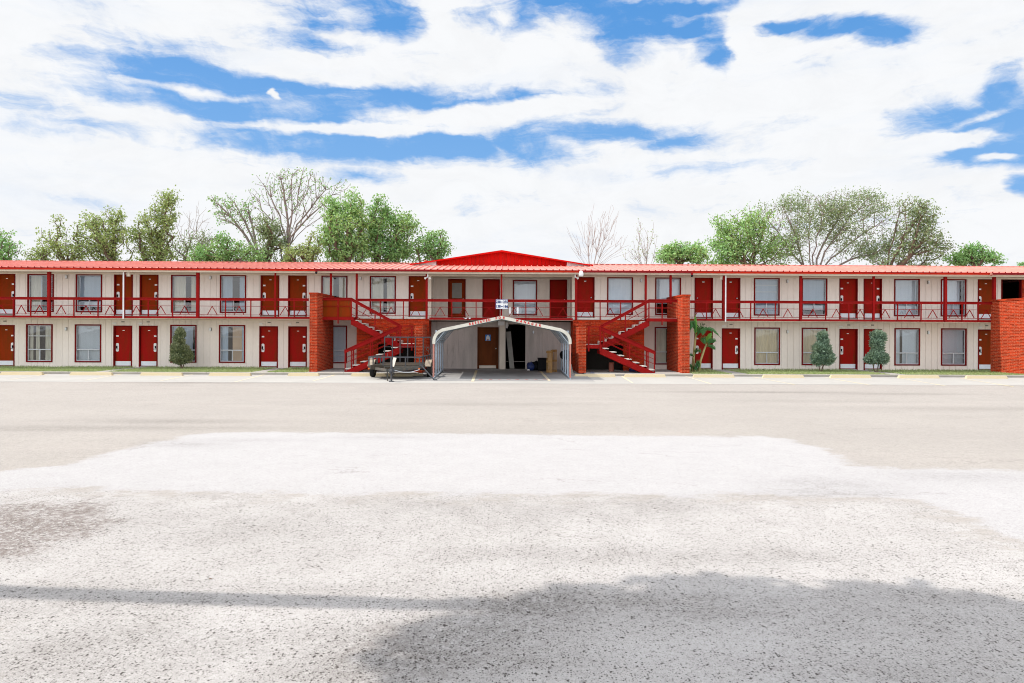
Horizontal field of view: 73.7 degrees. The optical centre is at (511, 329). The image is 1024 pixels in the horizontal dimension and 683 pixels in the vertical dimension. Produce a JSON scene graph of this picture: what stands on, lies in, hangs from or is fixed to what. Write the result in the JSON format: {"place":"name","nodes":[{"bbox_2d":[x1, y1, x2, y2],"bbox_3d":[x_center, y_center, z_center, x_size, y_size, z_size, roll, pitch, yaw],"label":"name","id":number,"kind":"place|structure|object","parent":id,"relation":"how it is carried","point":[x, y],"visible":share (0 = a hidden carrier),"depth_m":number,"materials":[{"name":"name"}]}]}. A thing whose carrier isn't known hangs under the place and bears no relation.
{"place":"outdoors","nodes":[
{"label":"outdoors","id":0,"kind":"place"},
{"bbox_2d":[406,369,593,380],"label":"driveway","id":1,"kind":"structure","parent":0,"point":[484,374],"depth_m":29.27,"materials":[{"name":"concrete"}]},
{"bbox_2d":[432,316,571,378],"bbox_3d":[-0.435,0.715,30.038,5.706,2.582,4.384,0,0,-1],"label":"carport","id":2,"kind":"object","parent":1,"relation":"on","point":[564,337],"visible":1,"depth_m":28.91,"materials":[{"name":"metal"}]},
{"bbox_2d":[506,331,513,368],"bbox_3d":[-0.088,0.979,33.542,0.206,1.818,0.480,0,0,-38],"label":"leaning board","id":3,"kind":"object","parent":1,"relation":"on","point":[510,351],"visible":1,"depth_m":33.52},
{"bbox_2d":[527,362,534,370],"bbox_3d":[0.905,1.710,32.619,0.418,0.447,0.428,0,0,-1],"label":"junk bag","id":4,"kind":"object","parent":1,"relation":"on","point":[530,366],"visible":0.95,"depth_m":32.46,"materials":[{"name":"blue plastic"}]},
{"bbox_2d":[537,358,547,370],"bbox_3d":[1.472,1.632,32.621,0.498,0.590,0.660,0,0,-1],"label":"storage bin","id":5,"kind":"object","parent":1,"relation":"on","point":[542,365],"visible":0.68,"depth_m":32.32,"materials":[{"name":"black plastic"}]},
{"bbox_2d":[0,382,1023,682],"bbox_3d":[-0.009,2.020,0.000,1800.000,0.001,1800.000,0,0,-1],"label":"ground","id":6,"kind":"structure","parent":0,"point":[584,534],"depth_m":6.78,"materials":[{"name":"asphalt"}]},
{"bbox_2d":[0,228,24,259],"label":"leafy tree","id":7,"kind":"object","parent":6,"relation":"on","point":[8,247],"visible":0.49,"depth_m":45.51,"materials":[{"name":"green plant"}]},
{"bbox_2d":[21,214,90,260],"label":"leafy tree","id":8,"kind":"object","parent":6,"relation":"on","point":[43,255],"visible":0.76,"depth_m":46.38,"materials":[{"name":"green plant"}]},
{"bbox_2d":[71,205,147,260],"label":"leafy tree","id":9,"kind":"object","parent":6,"relation":"on","point":[106,248],"visible":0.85,"depth_m":47.16,"materials":[{"name":"green plant"}]},
{"bbox_2d":[128,185,186,260],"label":"leafy tree","id":10,"kind":"object","parent":6,"relation":"on","point":[157,251],"visible":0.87,"depth_m":48.56,"materials":[{"name":"green plant"}]},
{"bbox_2d":[175,203,209,256],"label":"bare tree","id":11,"kind":"object","parent":6,"relation":"on","point":[189,220],"visible":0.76,"depth_m":51.70,"materials":[{"name":"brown plant"}]},
{"bbox_2d":[172,229,220,261],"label":"leafy tree","id":12,"kind":"object","parent":6,"relation":"on","point":[205,240],"visible":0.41,"depth_m":50.50,"materials":[{"name":"green plant"}]},
{"bbox_2d":[182,230,272,261],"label":"leafy tree","id":13,"kind":"object","parent":6,"relation":"on","point":[229,253],"visible":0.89,"depth_m":45.02,"materials":[{"name":"green plant"}]},
{"bbox_2d":[208,192,261,260],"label":"sparse tree","id":14,"kind":"object","parent":6,"relation":"on","point":[233,221],"visible":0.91,"depth_m":47.62,"materials":[{"name":"green plant"}]},
{"bbox_2d":[248,213,290,261],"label":"leafy tree","id":15,"kind":"object","parent":6,"relation":"on","point":[264,231],"visible":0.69,"depth_m":46.22,"materials":[{"name":"green plant"}]},
{"bbox_2d":[245,167,350,261],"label":"sparse tree","id":16,"kind":"object","parent":6,"relation":"on","point":[288,230],"visible":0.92,"depth_m":46.83,"materials":[{"name":"grey plant"}]},
{"bbox_2d":[280,230,324,261],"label":"leafy tree","id":17,"kind":"object","parent":6,"relation":"on","point":[292,253],"visible":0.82,"depth_m":44.38,"materials":[{"name":"green plant"}]},
{"bbox_2d":[310,186,377,263],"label":"leafy tree","id":18,"kind":"object","parent":6,"relation":"on","point":[339,223],"visible":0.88,"depth_m":45.33,"materials":[{"name":"green plant"}]},
{"bbox_2d":[318,368,417,372],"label":"walkway","id":19,"kind":"structure","parent":6,"relation":"on","point":[342,370],"depth_m":31.11,"materials":[{"name":"concrete"}]},
{"bbox_2d":[357,193,424,262],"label":"leafy tree","id":20,"kind":"object","parent":6,"relation":"on","point":[395,250],"visible":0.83,"depth_m":46.39,"materials":[{"name":"green plant"}]},
{"bbox_2d":[404,227,456,262],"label":"leafy tree","id":21,"kind":"object","parent":6,"relation":"on","point":[430,250],"visible":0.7,"depth_m":45.84,"materials":[{"name":"green plant"}]},
{"bbox_2d":[0,250,1023,373],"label":"motel building","id":22,"kind":"structure","parent":6,"relation":"on","point":[318,316],"depth_m":33.61,"materials":[{"name":"beige"}]},
{"bbox_2d":[0,325,14,366],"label":"door","id":23,"kind":"structure","parent":22,"relation":"in","point":[7,332],"depth_m":33.46,"materials":[{"name":"brown paint"}]},
{"bbox_2d":[0,274,14,314],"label":"door","id":24,"kind":"structure","parent":22,"relation":"in","point":[7,281],"depth_m":33.46,"materials":[{"name":"brown paint"}]},
{"bbox_2d":[26,324,52,361],"bbox_3d":[-23.128,0.645,33.495,1.285,1.860,0.216,0,0,-1],"label":"window","id":25,"kind":"structure","parent":22,"relation":"in","point":[48,349],"depth_m":33.57,"materials":[{"name":"glass"}]},
{"bbox_2d":[27,274,53,311],"bbox_3d":[-23.067,-1.819,33.495,1.285,1.889,0.214,0,0,-1],"label":"window","id":26,"kind":"structure","parent":22,"relation":"in","point":[34,281],"depth_m":33.56,"materials":[{"name":"glass"}]},
{"bbox_2d":[74,324,100,361],"bbox_3d":[-20.766,0.656,33.516,1.285,1.860,0.199,0,0,-1],"label":"window","id":27,"kind":"structure","parent":22,"relation":"in","point":[87,347],"depth_m":33.60,"materials":[{"name":"glass"}]},
{"bbox_2d":[75,274,101,311],"bbox_3d":[-20.722,-1.804,33.517,1.285,1.881,0.199,0,0,-1],"label":"window","id":28,"kind":"structure","parent":22,"relation":"in","point":[90,284],"depth_m":33.61,"materials":[{"name":"glass"}]},
{"bbox_2d":[113,325,131,366],"bbox_3d":[-19.078,0.808,33.518,0.915,2.050,0.170,0,0,-1],"label":"door","id":29,"kind":"structure","parent":22,"relation":"in","point":[122,335],"depth_m":33.53,"materials":[{"name":"red paint"}]},
{"bbox_2d":[114,274,132,315],"bbox_3d":[-19.044,-1.711,33.518,0.915,2.050,0.170,0,0,-1],"label":"door","id":30,"kind":"structure","parent":22,"relation":"in","point":[118,278],"depth_m":33.53,"materials":[{"name":"brown paint"}]},
{"bbox_2d":[139,326,157,366],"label":"door","id":31,"kind":"structure","parent":22,"relation":"in","point":[148,335],"depth_m":33.55,"materials":[{"name":"red paint"}]},
{"bbox_2d":[139,275,158,315],"bbox_3d":[-17.798,-1.706,33.534,0.915,2.050,0.170,0,0,-1],"label":"door","id":32,"kind":"structure","parent":22,"relation":"in","point":[149,284],"depth_m":33.55,"materials":[{"name":"brown paint"}]},
{"bbox_2d":[170,325,196,362],"bbox_3d":[-16.122,0.677,33.575,1.285,1.860,0.199,0,0,-1],"label":"window","id":33,"kind":"structure","parent":22,"relation":"in","point":[188,328],"depth_m":33.52,"materials":[{"name":"glass"}]},
{"bbox_2d":[171,275,195,312],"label":"window","id":34,"kind":"structure","parent":22,"relation":"in","point":[178,282],"depth_m":33.67,"materials":[{"name":"glass"}]},
{"bbox_2d":[219,325,244,362],"bbox_3d":[-13.748,0.738,33.682,1.285,2.160,0.355,0,0,-1],"label":"window","id":35,"kind":"structure","parent":22,"relation":"in","point":[238,352],"depth_m":33.70,"materials":[{"name":"glass"}]},
{"bbox_2d":[220,275,245,312],"bbox_3d":[-13.699,-1.767,33.605,1.285,1.870,0.199,0,0,-1],"label":"window","id":36,"kind":"structure","parent":22,"relation":"in","point":[227,279],"depth_m":33.69,"materials":[{"name":"glass"}]},
{"bbox_2d":[259,326,277,367],"bbox_3d":[-11.962,0.841,33.607,0.915,2.050,0.170,0,0,-1],"label":"door","id":37,"kind":"structure","parent":22,"relation":"in","point":[268,335],"depth_m":33.62,"materials":[{"name":"red paint"}]},
{"bbox_2d":[260,275,278,316],"bbox_3d":[-11.898,-1.679,33.608,0.915,2.050,0.170,0,0,-1],"label":"door","id":38,"kind":"structure","parent":22,"relation":"in","point":[267,281],"depth_m":33.62,"materials":[{"name":"brown paint"}]},
{"bbox_2d":[288,326,306,367],"bbox_3d":[-10.546,0.847,33.625,0.915,2.050,0.170,0,0,-1],"label":"door","id":39,"kind":"structure","parent":22,"relation":"in","point":[297,335],"depth_m":33.64,"materials":[{"name":"red paint"}]},
{"bbox_2d":[288,275,306,316],"bbox_3d":[-10.552,-1.673,33.625,0.915,2.050,0.170,0,0,-1],"label":"door","id":40,"kind":"structure","parent":22,"relation":"in","point":[297,284],"depth_m":33.64,"materials":[{"name":"brown paint"}]},
{"bbox_2d":[321,276,347,297],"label":"window","id":41,"kind":"structure","parent":22,"relation":"in","point":[325,280],"depth_m":33.76,"materials":[{"name":"metal"}]},
{"bbox_2d":[333,325,346,362],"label":"window","id":42,"kind":"structure","parent":22,"relation":"in","point":[339,346],"depth_m":33.76,"materials":[{"name":"glass"}]},
{"bbox_2d":[370,276,395,313],"bbox_3d":[-6.361,-1.734,33.706,1.285,1.870,0.216,0,0,-1],"label":"window","id":43,"kind":"structure","parent":22,"relation":"in","point":[376,282],"depth_m":33.79,"materials":[{"name":"glass"}]},
{"bbox_2d":[408,276,425,316],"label":"door","id":44,"kind":"structure","parent":22,"relation":"in","point":[417,284],"depth_m":33.71,"materials":[{"name":"brown paint"}]},
{"bbox_2d":[448,279,465,317],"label":"door","id":45,"kind":"structure","parent":22,"relation":"in","point":[456,287],"depth_m":35.75,"materials":[{"name":"brown paint"}]},
{"bbox_2d":[477,327,498,368],"bbox_3d":[-1.187,0.890,33.743,1.042,2.050,0.150,0,0,-1],"label":"door","id":46,"kind":"structure","parent":22,"relation":"in","point":[487,337],"depth_m":33.73,"materials":[{"name":"wood"}]},
{"bbox_2d":[482,279,499,317],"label":"door","id":47,"kind":"structure","parent":22,"relation":"in","point":[490,287],"depth_m":35.79,"materials":[{"name":"red paint"}]},
{"bbox_2d":[496,300,507,308],"bbox_3d":[-0.480,-1.212,32.271,0.570,0.442,0.171,0,0,-1],"label":"direction sign","id":48,"kind":"object","parent":22,"relation":"attached to","point":[501,304],"visible":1,"depth_m":32.19,"materials":[{"name":"white paint"}]},
{"bbox_2d":[513,280,536,314],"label":"window","id":49,"kind":"structure","parent":22,"relation":"in","point":[522,289],"depth_m":35.93,"materials":[{"name":"metal"}]},
{"bbox_2d":[549,280,566,317],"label":"door","id":50,"kind":"structure","parent":22,"relation":"in","point":[558,288],"depth_m":35.83,"materials":[{"name":"red paint"}]},
{"bbox_2d":[577,277,594,317],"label":"door","id":51,"kind":"structure","parent":22,"relation":"in","point":[585,285],"depth_m":33.82,"materials":[{"name":"red paint"}]},
{"bbox_2d":[607,277,632,314],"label":"window","id":52,"kind":"structure","parent":22,"relation":"in","point":[618,288],"depth_m":33.94,"materials":[{"name":"glass"}]},
{"bbox_2d":[654,327,666,364],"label":"window","id":53,"kind":"structure","parent":22,"relation":"in","point":[660,332],"depth_m":33.97,"materials":[{"name":"glass"}]},
{"bbox_2d":[655,277,680,314],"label":"window","id":54,"kind":"structure","parent":22,"relation":"in","point":[661,283],"depth_m":33.97,"materials":[{"name":"glass"}]},
{"bbox_2d":[694,328,712,369],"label":"door","id":55,"kind":"structure","parent":22,"relation":"in","point":[707,360],"depth_m":33.89,"materials":[{"name":"red paint"}]},
{"bbox_2d":[694,278,712,318],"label":"door","id":56,"kind":"structure","parent":22,"relation":"in","point":[703,286],"depth_m":33.89,"materials":[{"name":"red paint"}]},
{"bbox_2d":[722,328,739,369],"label":"door","id":57,"kind":"structure","parent":22,"relation":"in","point":[730,336],"depth_m":33.91,"materials":[{"name":"red paint"}]},
{"bbox_2d":[722,278,740,318],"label":"door","id":58,"kind":"structure","parent":22,"relation":"in","point":[732,284],"depth_m":33.91,"materials":[{"name":"red paint"}]},
{"bbox_2d":[754,327,779,364],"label":"window","id":59,"kind":"structure","parent":22,"relation":"in","point":[765,338],"depth_m":34.02,"materials":[{"name":"glass"}]},
{"bbox_2d":[754,278,779,315],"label":"window","id":60,"kind":"structure","parent":22,"relation":"in","point":[762,292],"depth_m":34.02,"materials":[{"name":"glass"}]},
{"bbox_2d":[802,328,827,364],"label":"window","id":61,"kind":"structure","parent":22,"relation":"in","point":[809,337],"depth_m":34.06,"materials":[{"name":"glass"}]},
{"bbox_2d":[802,278,827,315],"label":"window","id":62,"kind":"structure","parent":22,"relation":"in","point":[809,285],"depth_m":34.06,"materials":[{"name":"glass"}]},
{"bbox_2d":[839,329,857,369],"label":"door","id":63,"kind":"structure","parent":22,"relation":"in","point":[848,338],"depth_m":33.98,"materials":[{"name":"red paint"}]},
{"bbox_2d":[839,278,857,318],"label":"door","id":64,"kind":"structure","parent":22,"relation":"in","point":[848,288],"depth_m":33.98,"materials":[{"name":"red paint"}]},
{"bbox_2d":[863,279,881,319],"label":"door","id":65,"kind":"structure","parent":22,"relation":"in","point":[867,314],"depth_m":34.00,"materials":[{"name":"red paint"}]},
{"bbox_2d":[864,329,881,369],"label":"door","id":66,"kind":"structure","parent":22,"relation":"in","point":[866,331],"depth_m":33.99,"materials":[{"name":"red paint"}]},
{"bbox_2d":[894,328,919,365],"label":"window","id":67,"kind":"structure","parent":22,"relation":"in","point":[910,336],"depth_m":34.12,"materials":[{"name":"glass"}]},
{"bbox_2d":[894,279,919,315],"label":"window","id":68,"kind":"structure","parent":22,"relation":"in","point":[904,289],"depth_m":34.12,"materials":[{"name":"glass"}]},
{"bbox_2d":[941,328,966,365],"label":"window","id":69,"kind":"structure","parent":22,"relation":"in","point":[951,344],"depth_m":34.14,"materials":[{"name":"glass"}]},
{"bbox_2d":[941,279,966,316],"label":"window","id":70,"kind":"structure","parent":22,"relation":"in","point":[953,285],"depth_m":34.15,"materials":[{"name":"glass"}]},
{"bbox_2d":[978,329,990,370],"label":"door","id":71,"kind":"structure","parent":22,"relation":"in","point":[984,335],"depth_m":34.07,"materials":[{"name":"brown paint"}]},
{"bbox_2d":[978,279,991,319],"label":"door","id":72,"kind":"structure","parent":22,"relation":"in","point":[984,285],"depth_m":34.07,"materials":[{"name":"brown paint"}]},
{"bbox_2d":[0,371,1023,377],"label":"kerb","id":73,"kind":"structure","parent":6,"relation":"on","point":[616,374],"depth_m":30.11,"materials":[{"name":"concrete"}]},
{"bbox_2d":[0,374,1023,384],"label":"parking apron","id":74,"kind":"object","parent":6,"relation":"on","point":[397,379],"visible":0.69,"depth_m":27.37,"materials":[{"name":"concrete"}]},
{"bbox_2d":[0,372,43,374],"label":"wheel stop","id":75,"kind":"object","parent":74,"relation":"on","point":[21,373],"visible":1,"depth_m":29.08,"materials":[{"name":"paint"}]},
{"bbox_2d":[69,372,113,374],"bbox_3d":[-17.953,1.872,29.149,1.800,0.125,0.170,0,0,-1],"label":"wheel stop","id":76,"kind":"object","parent":74,"relation":"on","point":[91,373],"visible":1,"depth_m":29.09,"materials":[{"name":"paint"}]},
{"bbox_2d":[140,372,183,375],"bbox_3d":[-14.969,1.885,29.182,1.800,0.125,0.170,0,0,0],"label":"wheel stop","id":77,"kind":"object","parent":74,"relation":"on","point":[158,374],"visible":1,"depth_m":29.11,"materials":[{"name":"paint"}]},
{"bbox_2d":[208,373,251,375],"bbox_3d":[-12.068,1.898,29.236,1.800,0.125,0.170,0,0,0],"label":"wheel stop","id":78,"kind":"object","parent":74,"relation":"on","point":[229,374],"visible":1,"depth_m":29.17,"materials":[{"name":"paint"}]},
{"bbox_2d":[288,373,319,375],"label":"wheel stop","id":79,"kind":"object","parent":74,"relation":"on","point":[303,374],"visible":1,"depth_m":29.23,"materials":[{"name":"paint"}]},
{"bbox_2d":[351,373,392,376],"bbox_3d":[-6.008,1.926,29.287,1.800,0.125,0.170,0,0,0],"label":"wheel stop","id":80,"kind":"object","parent":74,"relation":"on","point":[368,374],"visible":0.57,"depth_m":29.22,"materials":[{"name":"paint"}]},
{"bbox_2d":[368,336,432,381],"bbox_3d":[-4.667,1.144,28.086,2.693,1.700,4.185,0,0,-1],"label":"utility trailer","id":81,"kind":"object","parent":74,"relation":"on","point":[374,366],"visible":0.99,"depth_m":28.28,"materials":[{"name":"metal"}]},
{"bbox_2d":[394,373,422,376],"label":"wheel stop","id":82,"kind":"object","parent":74,"relation":"on","point":[407,374],"visible":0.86,"depth_m":29.25,"materials":[{"name":"paint"}]},
{"bbox_2d":[574,374,615,376],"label":"wheel stop","id":83,"kind":"object","parent":74,"relation":"on","point":[600,375],"visible":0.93,"depth_m":29.35,"materials":[{"name":"paint"}]},
{"bbox_2d":[624,374,665,376],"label":"wheel stop","id":84,"kind":"object","parent":74,"relation":"on","point":[644,375],"visible":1,"depth_m":29.45,"materials":[{"name":"paint"}]},
{"bbox_2d":[693,374,734,377],"bbox_3d":[8.711,1.992,29.502,1.800,0.125,0.170,0,0,-1],"label":"wheel stop","id":85,"kind":"object","parent":74,"relation":"on","point":[710,376],"visible":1,"depth_m":29.43,"materials":[{"name":"paint"}]},
{"bbox_2d":[762,375,803,377],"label":"wheel stop","id":86,"kind":"object","parent":74,"relation":"on","point":[782,376],"visible":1,"depth_m":29.48,"materials":[{"name":"paint"}]},
{"bbox_2d":[829,375,871,377],"bbox_3d":[14.692,2.020,29.649,1.800,0.125,0.170,0,0,-1],"label":"wheel stop","id":87,"kind":"object","parent":74,"relation":"on","point":[849,376],"visible":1,"depth_m":29.58,"materials":[{"name":"paint"}]},
{"bbox_2d":[897,375,939,377],"bbox_3d":[17.645,2.033,29.640,1.800,0.125,0.170,0,0,-1],"label":"wheel stop","id":88,"kind":"object","parent":74,"relation":"on","point":[918,376],"visible":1,"depth_m":29.58,"materials":[{"name":"paint"}]},
{"bbox_2d":[965,375,1007,378],"bbox_3d":[20.581,2.046,29.631,1.800,0.125,0.170,0,0,0],"label":"wheel stop","id":89,"kind":"object","parent":74,"relation":"on","point":[985,377],"visible":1,"depth_m":29.56,"materials":[{"name":"paint"}]},
{"bbox_2d":[567,205,627,263],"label":"bare tree","id":90,"kind":"object","parent":6,"relation":"on","point":[592,241],"visible":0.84,"depth_m":46.00,"materials":[{"name":"brown plant"}]},
{"bbox_2d":[583,369,690,373],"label":"walkway","id":91,"kind":"structure","parent":6,"relation":"on","point":[661,371],"depth_m":31.33,"materials":[{"name":"concrete"}]},
{"bbox_2d":[622,218,657,263],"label":"bare tree","id":92,"kind":"object","parent":6,"relation":"on","point":[646,252],"visible":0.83,"depth_m":47.00,"materials":[{"name":"grey plant"}]},
{"bbox_2d":[653,239,710,263],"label":"leafy tree","id":93,"kind":"object","parent":6,"relation":"on","point":[671,254],"visible":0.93,"depth_m":45.41,"materials":[{"name":"green plant"}]},
{"bbox_2d":[695,203,796,264],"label":"leafy tree","id":94,"kind":"object","parent":6,"relation":"on","point":[734,246],"visible":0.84,"depth_m":45.88,"materials":[{"name":"green plant"}]},
{"bbox_2d":[735,185,912,264],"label":"spreading tree","id":95,"kind":"object","parent":6,"relation":"on","point":[829,210],"visible":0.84,"depth_m":47.09,"materials":[{"name":"green plant"}]},
{"bbox_2d":[690,370,1003,374],"bbox_3d":[19.816,2.112,32.207,23.544,0.196,3.490,0,0,-1],"label":"lawn base","id":96,"kind":"object","parent":6,"relation":"on","point":[848,370],"visible":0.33,"depth_m":32.32,"materials":[{"name":"plant"}]},
{"bbox_2d":[0,365,1023,374],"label":"grass","id":97,"kind":"structure","parent":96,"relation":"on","point":[88,368],"depth_m":31.67,"materials":[{"name":"plant"}]},
{"bbox_2d":[690,314,719,371],"bbox_3d":[8.941,0.609,31.918,1.642,2.743,0.618,0,0,-1],"label":"banana plant","id":98,"kind":"object","parent":96,"relation":"on","point":[709,339],"visible":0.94,"depth_m":31.98,"materials":[{"name":"green plant"}]},
{"bbox_2d":[809,330,836,371],"bbox_3d":[14.648,0.964,32.078,1.278,2.063,0.902,0,0,-1],"label":"clipped shrub","id":99,"kind":"object","parent":96,"relation":"on","point":[822,352],"visible":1,"depth_m":31.91,"materials":[{"name":"green plant"}]},
{"bbox_2d":[863,329,890,371],"bbox_3d":[17.164,0.960,32.109,1.282,2.103,0.875,0,0,-1],"label":"clipped shrub","id":100,"kind":"object","parent":96,"relation":"on","point":[876,354],"visible":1,"depth_m":31.94,"materials":[{"name":"green plant"}]},
{"bbox_2d":[869,192,963,265],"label":"spreading tree","id":101,"kind":"object","parent":6,"relation":"on","point":[913,249],"visible":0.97,"depth_m":45.93,"materials":[{"name":"green plant"}]},
{"bbox_2d":[942,240,1008,265],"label":"leafy tree","id":102,"kind":"object","parent":6,"relation":"on","point":[970,255],"visible":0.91,"depth_m":46.27,"materials":[{"name":"green plant"}]},
{"bbox_2d":[0,0,1023,265],"label":"sky","id":103,"kind":"structure","parent":0,"point":[499,124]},
{"bbox_2d":[546,350,551,372],"bbox_3d":[1.717,1.454,31.454,0.273,1.017,0.280,0,0,-1],"label":"wooden pallet","id":104,"kind":"object","parent":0,"point":[549,358],"visible":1,"depth_m":31.40,"materials":[{"name":"brown wood"}]},
{"bbox_2d":[552,349,556,371],"bbox_3d":[1.961,1.432,31.907,0.268,1.050,0.280,0,0,-1],"label":"wooden pallet","id":105,"kind":"object","parent":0,"point":[555,354],"visible":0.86,"depth_m":31.87,"materials":[{"name":"brown wood"}]},
{"bbox_2d":[560,349,571,369],"bbox_3d":[2.528,1.408,32.034,0.600,1.053,0.585,0,0,-1],"label":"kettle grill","id":106,"kind":"object","parent":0,"point":[561,354],"visible":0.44,"depth_m":31.87,"materials":[{"name":"black metal"}]},
{"bbox_2d":[609,362,613,371],"bbox_3d":[4.651,1.731,31.961,0.240,0.420,0.240,0,0,-1],"label":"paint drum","id":107,"kind":"object","parent":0,"point":[611,366],"visible":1,"depth_m":31.86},
{"bbox_2d":[716,370,744,373],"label":"path","id":108,"kind":"structure","parent":0,"point":[730,372],"depth_m":31.50,"materials":[{"name":"concrete"}]},
{"bbox_2d":[859,370,905,374],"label":"path","id":109,"kind":"structure","parent":0,"point":[885,372],"depth_m":31.27,"materials":[{"name":"concrete"}]},
{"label":"lawn base","id":110,"kind":"structure","parent":0,"visible":0},
{"bbox_2d":[168,326,195,367],"bbox_3d":[-15.653,0.824,32.398,1.214,2.070,1.002,0,0,-1],"label":"clipped shrub","id":111,"kind":"object","parent":110,"relation":"on","point":[180,353],"visible":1,"depth_m":32.23,"materials":[{"name":"green plant"}]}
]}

